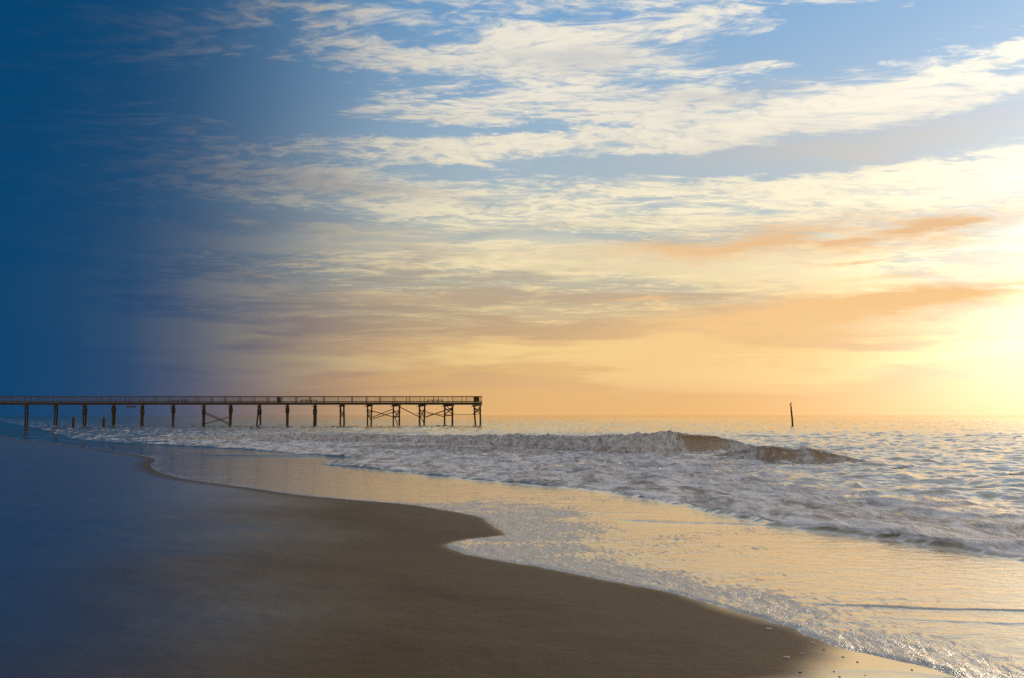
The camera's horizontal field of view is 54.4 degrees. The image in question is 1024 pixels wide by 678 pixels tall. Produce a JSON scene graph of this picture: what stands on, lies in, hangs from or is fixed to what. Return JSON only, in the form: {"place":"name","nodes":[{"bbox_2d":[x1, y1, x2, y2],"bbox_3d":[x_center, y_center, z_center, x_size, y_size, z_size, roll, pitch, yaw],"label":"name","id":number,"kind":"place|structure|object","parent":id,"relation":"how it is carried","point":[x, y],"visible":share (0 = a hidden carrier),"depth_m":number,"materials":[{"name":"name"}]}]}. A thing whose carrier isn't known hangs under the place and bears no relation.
{"place":"outdoors","nodes":[
{"label":"outdoors","id":0,"kind":"place"},
{"bbox_2d":[0,436,952,677],"bbox_3d":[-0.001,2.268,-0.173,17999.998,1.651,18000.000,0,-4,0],"label":"beach","id":1,"kind":"structure","parent":0,"point":[113,564],"depth_m":11.24,"materials":[{"name":"brown sand"}]},
{"bbox_2d":[0,415,1023,677],"bbox_3d":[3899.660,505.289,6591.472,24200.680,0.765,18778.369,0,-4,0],"label":"sea","id":2,"kind":"structure","parent":0,"point":[920,561],"depth_m":25.09,"materials":[{"name":"liquid"}]},
{"bbox_2d":[72,417,74,426],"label":"pile stub","id":3,"kind":"object","parent":2,"relation":"in","point":[73,421],"visible":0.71,"depth_m":167.25,"materials":[{"name":"brown wood"}]},
{"bbox_2d":[0,396,481,425],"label":"fishing pier","id":4,"kind":"structure","parent":2,"relation":"in","point":[475,402],"depth_m":199.24,"materials":[{"name":"brown wood"}]},
{"bbox_2d":[127,430,755,453],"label":"breaking wave","id":5,"kind":"object","parent":2,"relation":"on","point":[669,442],"visible":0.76,"depth_m":59.21,"materials":[{"name":"beige liquid"}]},
{"bbox_2d":[329,444,562,454],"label":"breaking wave","id":6,"kind":"object","parent":2,"relation":"on","point":[449,448],"visible":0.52,"depth_m":56.90,"materials":[{"name":"beige liquid"}]},
{"bbox_2d":[165,425,870,460],"bbox_3d":[-7.649,6.533,70.075,70.123,1.963,14.173,-4,-6,41],"label":"sea spray","id":7,"kind":"object","parent":2,"relation":"on","point":[572,434],"visible":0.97,"depth_m":57.61,"materials":[{"name":"liquid"}]},
{"bbox_2d":[712,445,868,462],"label":"breaking wave","id":8,"kind":"object","parent":2,"relation":"on","point":[778,453],"visible":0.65,"depth_m":43.99,"materials":[{"name":"beige liquid"}]},
{"bbox_2d":[790,406,793,425],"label":"wooden post","id":9,"kind":"object","parent":2,"relation":"in","point":[791,415],"visible":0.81,"depth_m":184.34,"materials":[{"name":"brown wood"}]},
{"bbox_2d":[891,466,1019,474],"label":"breaking wave","id":10,"kind":"object","parent":2,"relation":"on","point":[902,467],"visible":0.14,"depth_m":38.62,"materials":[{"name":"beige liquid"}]},
{"bbox_2d":[0,0,1023,414],"label":"sky","id":11,"kind":"structure","parent":0,"point":[525,207],"materials":[{"name":"blue"}]}
]}

